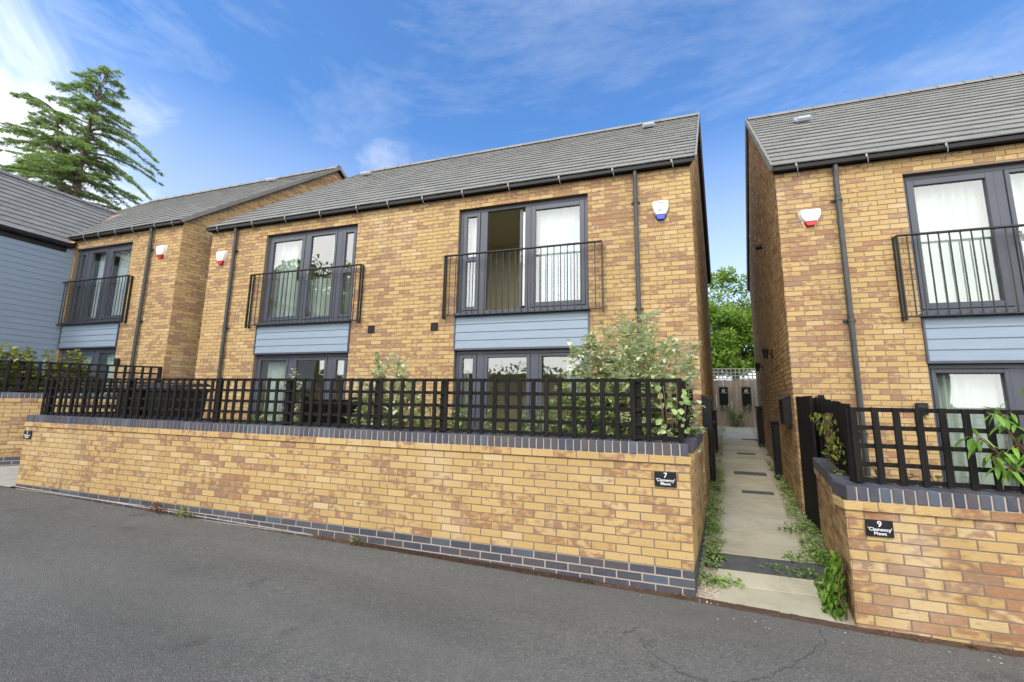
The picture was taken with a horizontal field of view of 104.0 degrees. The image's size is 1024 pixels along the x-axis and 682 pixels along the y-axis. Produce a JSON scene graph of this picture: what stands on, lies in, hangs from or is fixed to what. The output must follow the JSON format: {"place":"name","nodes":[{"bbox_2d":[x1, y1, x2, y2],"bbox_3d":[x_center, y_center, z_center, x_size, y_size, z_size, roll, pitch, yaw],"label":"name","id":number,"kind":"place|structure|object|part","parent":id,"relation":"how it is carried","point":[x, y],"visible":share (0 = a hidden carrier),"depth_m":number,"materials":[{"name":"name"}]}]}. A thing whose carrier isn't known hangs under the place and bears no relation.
{"place":"outdoors","nodes":[
{"label":"outdoors","id":0,"kind":"place"},
{"bbox_2d":[0,465,18,486],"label":"driveway","id":1,"kind":"structure","parent":0,"point":[8,476],"depth_m":7.04,"materials":[{"name":"concrete"}]},
{"bbox_2d":[0,342,95,392],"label":"climbing plant","id":2,"kind":"object","parent":1,"relation":"on","point":[14,352],"visible":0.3,"depth_m":8.07,"materials":[{"name":"green plant"}]},
{"bbox_2d":[0,392,116,465],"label":"garden wall","id":3,"kind":"structure","parent":1,"relation":"on","point":[16,408],"depth_m":7.74,"materials":[{"name":"brick"}]},
{"bbox_2d":[0,360,162,392],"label":"trellis fence","id":4,"kind":"object","parent":3,"relation":"on","point":[19,383],"visible":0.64,"depth_m":8.12,"materials":[{"name":"black wood"}]},
{"bbox_2d":[0,169,120,391],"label":"boarded wing","id":5,"kind":"structure","parent":1,"relation":"on","point":[35,267],"depth_m":10.25,"materials":[{"name":"blue painted boards"},{"name":"grey tile"},{"name":"black paint"}]},
{"bbox_2d":[44,165,347,393],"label":"terraced house","id":6,"kind":"structure","parent":1,"relation":"on","point":[131,298],"depth_m":10.03,"materials":[{"name":"brick"},{"name":"grey tile"},{"name":"dark grey paint"}]},
{"bbox_2d":[59,348,115,393],"bbox_3d":[-10.699,1.256,10.094,2.244,2.124,0.199,-2,-9,17],"label":"garden door","id":7,"kind":"structure","parent":6,"relation":"in","point":[93,356],"depth_m":10.12,"materials":[{"name":"grey glass"}]},
{"bbox_2d":[59,244,132,325],"bbox_3d":[-10.674,-1.449,10.424,2.280,2.078,0.350,-2,-9,17],"label":"balcony door","id":8,"kind":"structure","parent":6,"relation":"in","point":[107,258],"depth_m":10.52,"materials":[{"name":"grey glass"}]},
{"bbox_2d":[113,358,119,364],"bbox_3d":[-9.510,0.497,9.622,0.124,0.160,0.079,-2,-9,17],"label":"outdoor socket","id":9,"kind":"object","parent":6,"relation":"attached to","point":[116,361],"visible":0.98,"depth_m":9.59,"materials":[{"name":"black paint"}]},
{"bbox_2d":[156,245,167,258],"bbox_3d":[-8.537,-2.163,9.730,0.309,0.340,0.068,-2,-9,17],"label":"alarm box","id":10,"kind":"object","parent":6,"relation":"attached to","point":[161,250],"visible":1,"depth_m":9.70,"materials":[{"name":"white plastic"}]},
{"bbox_2d":[0,65,164,210],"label":"cedar tree","id":11,"kind":"object","parent":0,"point":[69,165],"visible":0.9,"depth_m":29.78,"materials":[{"name":"green plant"}]},
{"bbox_2d":[0,486,1023,681],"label":"road","id":12,"kind":"structure","parent":0,"point":[90,591],"depth_m":2.97,"materials":[{"name":"grey asphalt"}]},
{"bbox_2d":[141,501,169,513],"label":"weed tuft","id":13,"kind":"object","parent":12,"relation":"on","point":[155,507],"visible":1,"depth_m":5.34,"materials":[{"name":"brown plant"}]},
{"bbox_2d":[172,506,195,517],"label":"weed tuft","id":14,"kind":"object","parent":12,"relation":"on","point":[181,514],"visible":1,"depth_m":5.20,"materials":[{"name":"green plant"}]},
{"bbox_2d":[50,498,1002,663],"bbox_3d":[-1.345,2.198,4.110,12.935,0.165,0.384,-2,-9,17],"label":"road grit","id":15,"kind":"object","parent":12,"relation":"on","point":[640,595],"visible":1,"depth_m":3.16,"materials":[{"name":"concrete"}]},
{"bbox_2d":[310,535,1023,657],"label":"gutter edging","id":16,"kind":"object","parent":12,"relation":"on","point":[923,639],"visible":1,"depth_m":3.23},
{"bbox_2d":[348,535,361,544],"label":"weed tuft","id":17,"kind":"object","parent":16,"relation":"on","point":[352,541],"visible":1,"depth_m":4.46,"materials":[{"name":"plant"}]},
{"bbox_2d":[349,540,594,583],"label":"leaf litter","id":18,"kind":"object","parent":16,"relation":"on","point":[409,551],"visible":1,"depth_m":4.08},
{"bbox_2d":[148,508,1022,654],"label":"leaf litter","id":19,"kind":"object","parent":16,"relation":"on","point":[587,582],"visible":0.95,"depth_m":3.66,"materials":[{"name":"brown plant"}]},
{"bbox_2d":[623,627,825,681],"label":"road cracks","id":20,"kind":"object","parent":12,"relation":"on","point":[733,681],"visible":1,"depth_m":2.65,"materials":[{"name":"grey asphalt"}]},
{"bbox_2d":[0,0,1023,399],"label":"sky","id":21,"kind":"structure","parent":0,"point":[222,93],"materials":[{"name":"blue"}]},
{"bbox_2d":[715,425,834,621],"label":"garden path","id":22,"kind":"structure","parent":0,"point":[752,522],"depth_m":4.81,"materials":[{"name":"concrete"}]},
{"bbox_2d":[734,471,766,475],"bbox_3d":[4.627,2.582,7.769,0.612,0.037,0.260,-2,-9,17],"label":"drain cover","id":23,"kind":"object","parent":22,"relation":"on","point":[750,473],"visible":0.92,"depth_m":7.76,"materials":[{"name":"grey metal"}]},
{"bbox_2d":[742,490,773,494],"bbox_3d":[4.023,2.485,6.543,0.492,0.031,0.160,-2,-9,17],"label":"drain cover","id":24,"kind":"object","parent":22,"relation":"on","point":[758,492],"visible":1,"depth_m":6.53,"materials":[{"name":"grey metal"}]},
{"bbox_2d":[696,424,855,625],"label":"path verge soil","id":25,"kind":"structure","parent":0,"point":[849,620],"depth_m":5.00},
{"bbox_2d":[698,571,720,604],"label":"gravel stones","id":26,"kind":"object","parent":25,"relation":"on","point":[703,584],"visible":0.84,"depth_m":3.63,"materials":[{"name":"beige gravel"}]},
{"bbox_2d":[712,368,757,427],"bbox_3d":[8.306,2.174,14.612,3.020,2.365,0.135,-2,-9,17],"label":"timber fence","id":27,"kind":"object","parent":25,"relation":"on","point":[722,413],"visible":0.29,"depth_m":14.70,"materials":[{"name":"wood"}]},
{"bbox_2d":[719,387,728,404],"bbox_3d":[7.762,2.014,14.661,0.294,0.678,0.135,-2,-9,17],"label":"post box","id":28,"kind":"object","parent":27,"relation":"attached to","point":[723,394],"visible":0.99,"depth_m":14.62,"materials":[{"name":"black paint"}]},
{"bbox_2d":[741,387,751,405],"bbox_3d":[8.470,1.994,14.446,0.294,0.678,0.135,-2,-9,17],"label":"post box","id":29,"kind":"object","parent":27,"relation":"attached to","point":[746,396],"visible":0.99,"depth_m":14.41,"materials":[{"name":"black paint"}]},
{"bbox_2d":[726,402,750,427],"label":"garden shrub","id":30,"kind":"object","parent":25,"relation":"on","point":[732,413],"visible":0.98,"depth_m":14.26,"materials":[{"name":"green plant"}]},
{"bbox_2d":[697,428,830,590],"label":"path weeds","id":31,"kind":"object","parent":25,"relation":"on","point":[711,518],"visible":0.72,"depth_m":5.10,"materials":[{"name":"green plant"}]},
{"bbox_2d":[814,549,847,622],"bbox_3d":[2.719,2.062,3.446,0.194,0.504,0.655,-4,-10,30],"label":"ivy plant","id":32,"kind":"object","parent":25,"relation":"on","point":[830,587],"visible":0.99,"depth_m":3.29,"materials":[{"name":"green plant"}]},
{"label":"garden ground","id":33,"kind":"structure","parent":0,"visible":0},
{"bbox_2d":[116,383,174,418],"bbox_3d":[-6.548,1.513,7.096,0.620,1.550,0.700,-2,-9,17],"label":"wheelie bin","id":34,"kind":"object","parent":33,"relation":"on","point":[135,401],"visible":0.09,"depth_m":6.89,"materials":[{"name":"black paint"}]},
{"bbox_2d":[144,383,210,420],"bbox_3d":[-5.863,1.502,6.940,0.620,1.550,0.700,-2,-9,17],"label":"wheelie bin","id":35,"kind":"object","parent":33,"relation":"on","point":[192,396],"visible":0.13,"depth_m":6.79,"materials":[{"name":"black paint"}]},
{"bbox_2d":[242,414,272,422],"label":"garden shrub","id":36,"kind":"object","parent":33,"relation":"on","point":[252,417],"visible":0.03,"depth_m":6.45,"materials":[{"name":"green plant"}]},
{"bbox_2d":[279,368,316,421],"bbox_3d":[-3.416,1.323,6.184,0.956,1.770,0.616,-2,-9,17],"label":"leafy shrub","id":37,"kind":"object","parent":33,"relation":"on","point":[296,417],"visible":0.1,"depth_m":6.22,"materials":[{"name":"green plant"}]},
{"bbox_2d":[303,396,395,426],"bbox_3d":[-2.493,1.560,6.302,0.075,1.340,2.190,-2,-9,17],"label":"board fence","id":38,"kind":"object","parent":33,"relation":"on","point":[325,409],"visible":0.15,"depth_m":5.81,"materials":[{"name":"black wood"}]},
{"bbox_2d":[345,409,356,423],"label":"garden shrub","id":39,"kind":"object","parent":33,"relation":"on","point":[352,417],"visible":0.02,"depth_m":5.61,"materials":[{"name":"green plant"}]},
{"bbox_2d":[15,413,705,596],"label":"garden wall","id":40,"kind":"structure","parent":33,"relation":"on","point":[607,510],"depth_m":4.40,"materials":[{"name":"brick"}]},
{"bbox_2d":[23,430,31,438],"bbox_3d":[-7.856,1.519,6.486,0.190,0.133,0.014,-2,-9,17],"label":"number plate","id":41,"kind":"object","parent":40,"relation":"attached to","point":[27,434],"visible":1,"depth_m":6.48,"materials":[{"name":"plastic"}]},
{"bbox_2d":[43,380,180,414],"bbox_3d":[-7.234,1.038,7.357,0.038,0.607,1.752,-5,-10,38],"label":"trellis fence","id":42,"kind":"object","parent":40,"relation":"on","point":[96,412],"visible":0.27,"depth_m":7.06,"materials":[{"name":"black wood"}]},
{"bbox_2d":[15,486,311,534],"bbox_3d":[-5.158,2.296,5.549,5.874,0.109,0.024,-2,-9,17],"label":"mortar fillet","id":43,"kind":"object","parent":40,"relation":"attached to","point":[165,510],"visible":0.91,"depth_m":5.39,"materials":[{"name":"grey concrete"}]},
{"bbox_2d":[40,378,684,441],"bbox_3d":[-3.068,0.795,5.256,9.830,0.618,0.100,-2,-9,17],"label":"trellis fence","id":44,"kind":"object","parent":40,"relation":"on","point":[635,409],"visible":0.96,"depth_m":4.77,"materials":[{"name":"black wood"}]},
{"bbox_2d":[655,385,690,433],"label":"trailing plant","id":45,"kind":"object","parent":44,"relation":"hanging from","point":[685,401],"visible":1,"depth_m":3.72,"materials":[{"name":"green plant"}]},
{"bbox_2d":[654,471,676,487],"bbox_3d":[1.409,1.271,3.674,0.189,0.131,0.014,-2,-9,17],"label":"number plate","id":46,"kind":"object","parent":40,"relation":"attached to","point":[664,479],"visible":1,"depth_m":3.67,"materials":[{"name":"black stone"}]},
{"bbox_2d":[675,381,693,437],"bbox_3d":[1.945,0.775,4.551,0.100,0.614,1.655,-4,-9,28],"label":"trellis fence","id":47,"kind":"object","parent":40,"relation":"on","point":[686,422],"visible":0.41,"depth_m":4.45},
{"bbox_2d":[352,351,431,429],"bbox_3d":[-1.686,1.130,5.583,1.104,2.039,0.868,-2,-9,17],"label":"leafy shrub","id":48,"kind":"object","parent":33,"relation":"on","point":[395,409],"visible":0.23,"depth_m":5.66,"materials":[{"name":"green plant"}]},
{"bbox_2d":[407,397,476,432],"bbox_3d":[-1.049,1.419,5.361,1.160,1.423,0.748,-2,-9,17],"label":"garden shrub","id":49,"kind":"object","parent":33,"relation":"on","point":[417,422],"visible":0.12,"depth_m":5.34,"materials":[{"name":"green plant"}]},
{"bbox_2d":[193,112,714,509],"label":"semi detached house","id":50,"kind":"structure","parent":33,"relation":"on","point":[523,260],"depth_m":7.77,"materials":[{"name":"brick"}]},
{"bbox_2d":[216,251,227,265],"bbox_3d":[-6.751,-1.925,9.289,0.288,0.340,0.068,-2,-9,17],"label":"alarm box","id":51,"kind":"object","parent":50,"relation":"attached to","point":[221,256],"visible":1,"depth_m":9.26,"materials":[{"name":"white plastic"}]},
{"bbox_2d":[251,353,347,420],"bbox_3d":[-4.366,1.340,8.290,2.424,2.124,0.222,-2,-9,17],"label":"garden door","id":52,"kind":"structure","parent":50,"relation":"in","point":[280,366],"depth_m":8.41,"materials":[{"name":"grey glass"}]},
{"bbox_2d":[254,226,357,325],"bbox_3d":[-4.338,-1.364,8.629,2.460,2.078,0.393,-2,-9,17],"label":"balcony door","id":53,"kind":"structure","parent":50,"relation":"in","point":[288,248],"depth_m":8.67,"materials":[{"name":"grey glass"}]},
{"bbox_2d":[453,195,589,316],"bbox_3d":[0.242,-1.456,7.487,2.460,2.078,0.870,-2,-9,17],"label":"balcony door","id":54,"kind":"structure","parent":50,"relation":"in","point":[560,221],"depth_m":7.23,"materials":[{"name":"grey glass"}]},
{"bbox_2d":[454,348,589,435],"bbox_3d":[0.147,1.216,6.931,2.424,2.124,0.243,-2,-9,17],"label":"garden door","id":55,"kind":"structure","parent":50,"relation":"in","point":[533,363],"depth_m":7.02,"materials":[{"name":"grey glass"}]},
{"bbox_2d":[652,200,668,220],"bbox_3d":[2.415,-2.121,6.498,0.268,0.340,0.072,-2,-9,17],"label":"alarm box","id":56,"kind":"object","parent":50,"relation":"attached to","point":[660,209],"visible":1,"depth_m":6.47,"materials":[{"name":"white plastic"}]},
{"bbox_2d":[701,395,712,430],"bbox_3d":[2.912,1.060,5.937,0.145,0.518,0.384,-3,-9,28],"label":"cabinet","id":57,"kind":"object","parent":50,"relation":"attached to","point":[707,415],"visible":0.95,"depth_m":5.79,"materials":[{"name":"black paint"}]},
{"bbox_2d":[708,421,716,483],"bbox_3d":[3.699,2.055,7.350,0.120,1.136,0.560,-3,-9,28],"label":"meter cabinet","id":58,"kind":"object","parent":50,"relation":"attached to","point":[712,456],"visible":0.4,"depth_m":7.15,"materials":[{"name":"black paint"}]},
{"bbox_3d":[3.721,2.072,7.336,0.008,0.900,0.380,-3,-9,28],"label":"cabinet door","id":59,"kind":"part","parent":58,"relation":"part of","materials":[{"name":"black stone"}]},
{"bbox_2d":[712,410,718,452],"bbox_3d":[5.176,2.305,10.134,0.120,1.086,0.560,-3,-9,28],"label":"meter cabinet","id":60,"kind":"object","parent":50,"relation":"attached to","point":[714,415],"visible":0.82,"depth_m":9.94,"materials":[{"name":"black paint"}]},
{"bbox_2d":[484,409,569,436],"bbox_3d":[0.173,1.448,5.028,1.276,1.313,0.853,-2,-9,17],"label":"garden shrub","id":61,"kind":"object","parent":33,"relation":"on","point":[489,426],"depth_m":5.12,"materials":[{"name":"green plant"}]},
{"bbox_2d":[537,375,628,439],"bbox_3d":[0.857,1.244,4.803,1.107,1.674,0.824,-2,-9,17],"label":"garden shrub","id":62,"kind":"object","parent":33,"relation":"on","point":[568,417],"visible":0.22,"depth_m":4.83,"materials":[{"name":"green plant"}]},
{"bbox_2d":[553,309,706,452],"bbox_3d":[1.435,0.828,5.049,1.920,2.587,1.420,-2,-9,17],"label":"silvery shrub","id":63,"kind":"object","parent":33,"relation":"on","point":[624,369],"visible":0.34,"depth_m":4.92,"materials":[{"name":"green plant"}]},
{"bbox_2d":[812,395,857,483],"bbox_3d":[3.537,1.492,4.324,0.130,1.840,2.520,-4,-10,31],"label":"board fence","id":64,"kind":"object","parent":33,"relation":"on","point":[822,404],"visible":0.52,"depth_m":4.18,"materials":[{"name":"black wood"}]},
{"bbox_2d":[796,396,821,534],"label":"board gate","id":65,"kind":"structure","parent":64,"relation":"attached to","point":[807,435],"depth_m":5.17,"materials":[{"name":"black wood"}]},
{"bbox_2d":[809,412,845,465],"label":"climbing plant","id":66,"kind":"object","parent":64,"relation":"hanging from","point":[831,438],"visible":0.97,"depth_m":3.86,"materials":[{"name":"green plant"}]},
{"bbox_2d":[821,444,942,479],"bbox_3d":[3.260,1.538,3.447,0.870,1.262,0.375,-6,-11,41],"label":"climbing plant","id":67,"kind":"object","parent":33,"relation":"on","point":[834,469],"visible":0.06,"depth_m":3.73,"materials":[{"name":"green plant"}]},
{"bbox_2d":[745,71,1023,513],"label":"semi detached house","id":68,"kind":"structure","parent":33,"relation":"on","point":[893,277],"depth_m":5.67,"materials":[{"name":"brick"}]},
{"bbox_2d":[754,362,762,370],"bbox_3d":[6.089,0.638,9.875,0.175,0.220,0.127,-2,-9,17],"label":"wall lamp","id":69,"kind":"object","parent":68,"relation":"attached to","point":[757,366],"visible":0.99,"depth_m":9.84,"materials":[{"name":"black metal"}]},
{"bbox_2d":[755,244,761,249],"bbox_3d":[5.249,-1.997,8.508,0.130,0.117,0.117,-3,-9,28],"label":"boiler flue","id":70,"kind":"object","parent":68,"relation":"attached to","point":[757,247],"visible":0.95,"depth_m":8.48,"materials":[{"name":"black paint"}]},
{"bbox_2d":[754,406,764,447],"bbox_3d":[6.733,2.362,10.886,0.160,1.156,0.660,-3,-9,28],"label":"meter cabinet","id":71,"kind":"object","parent":68,"relation":"attached to","point":[760,426],"visible":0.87,"depth_m":10.64,"materials":[{"name":"black paint"}]},
{"bbox_3d":[6.693,2.383,10.905,0.008,0.920,0.480,-3,-9,28],"label":"cabinet door","id":72,"kind":"part","parent":71,"relation":"part of","materials":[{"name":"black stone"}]},
{"bbox_2d":[762,348,772,358],"bbox_3d":[4.997,0.245,7.839,0.175,0.220,0.127,-2,-9,17],"label":"wall lamp","id":73,"kind":"object","parent":68,"relation":"attached to","point":[765,351],"visible":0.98,"depth_m":7.80,"materials":[{"name":"black metal"}]},
{"bbox_2d":[768,420,782,479],"bbox_3d":[4.991,2.089,7.579,0.140,1.136,0.410,-3,-9,28],"label":"meter cabinet","id":74,"kind":"object","parent":68,"relation":"attached to","point":[776,450],"visible":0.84,"depth_m":7.45,"materials":[{"name":"black paint"}]},
{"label":"cabinet door","id":75,"kind":"part","parent":74,"relation":"part of","materials":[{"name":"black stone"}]},
{"bbox_2d":[777,395,792,424],"bbox_3d":[4.207,1.065,6.182,0.125,0.438,0.524,-3,-9,28],"label":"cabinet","id":76,"kind":"object","parent":68,"relation":"attached to","point":[784,406],"visible":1,"depth_m":5.97,"materials":[{"name":"black paint"}]},
{"bbox_2d":[798,208,820,227],"bbox_3d":[4.429,-1.826,5.936,0.288,0.268,0.068,-2,-9,17],"label":"alarm box","id":77,"kind":"object","parent":68,"relation":"attached to","point":[809,217],"visible":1,"depth_m":5.91,"materials":[{"name":"white plastic"}]},
{"bbox_2d":[915,403,928,414],"bbox_3d":[5.362,0.890,5.233,0.124,0.160,0.079,-2,-9,17],"label":"outdoor socket","id":78,"kind":"object","parent":68,"relation":"attached to","point":[921,405],"visible":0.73,"depth_m":5.20,"materials":[{"name":"black paint"}]},
{"bbox_2d":[902,163,1023,317],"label":"balcony door","id":79,"kind":"structure","parent":68,"relation":"in","point":[953,200],"depth_m":5.54,"materials":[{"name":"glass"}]},
{"bbox_2d":[927,363,1023,491],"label":"garden door","id":80,"kind":"structure","parent":68,"relation":"in","point":[952,386],"depth_m":5.28,"materials":[{"name":"grey glass"}]},
{"bbox_2d":[813,457,1023,654],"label":"garden wall","id":81,"kind":"structure","parent":33,"relation":"on","point":[945,563],"depth_m":2.99,"materials":[{"name":"brick"}]},
{"bbox_2d":[864,519,894,537],"bbox_3d":[2.847,1.452,3.099,0.176,0.123,0.014,-2,-9,17],"label":"number plate","id":82,"kind":"object","parent":81,"relation":"attached to","point":[879,528],"visible":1,"depth_m":3.10,"materials":[{"name":"black stone"}]},
{"bbox_2d":[843,407,1023,493],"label":"trellis fence","id":83,"kind":"object","parent":81,"relation":"on","point":[922,447],"visible":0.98,"depth_m":3.20,"materials":[{"name":"black wood"}]},
{"bbox_2d":[954,388,1023,489],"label":"trailing plant","id":84,"kind":"object","parent":83,"relation":"hanging from","point":[1011,461],"visible":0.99,"depth_m":2.98,"materials":[{"name":"green plant"}]},
{"bbox_2d":[929,452,970,482],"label":"garden shrub","id":85,"kind":"object","parent":33,"relation":"on","point":[954,474],"visible":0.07,"depth_m":3.42,"materials":[{"name":"green plant"}]},
{"label":"ground","id":86,"kind":"structure","parent":0,"visible":0},
{"bbox_2d":[708,266,754,406],"bbox_3d":[12.179,0.174,21.294,6.948,8.485,4.346,-2,-9,17],"label":"garden tree","id":87,"kind":"object","parent":86,"relation":"on","point":[731,327],"visible":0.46,"depth_m":20.67,"materials":[{"name":"green plant"}]},
{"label":"path bed","id":88,"kind":"structure","parent":0,"visible":0},
{"bbox_2d":[705,551,827,581],"bbox_3d":[2.654,2.318,4.057,1.340,0.078,0.384,-2,-9,17],"label":"path threshold","id":89,"kind":"object","parent":88,"relation":"on","point":[744,563],"visible":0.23,"depth_m":4.07,"materials":[{"name":"grey stone"}]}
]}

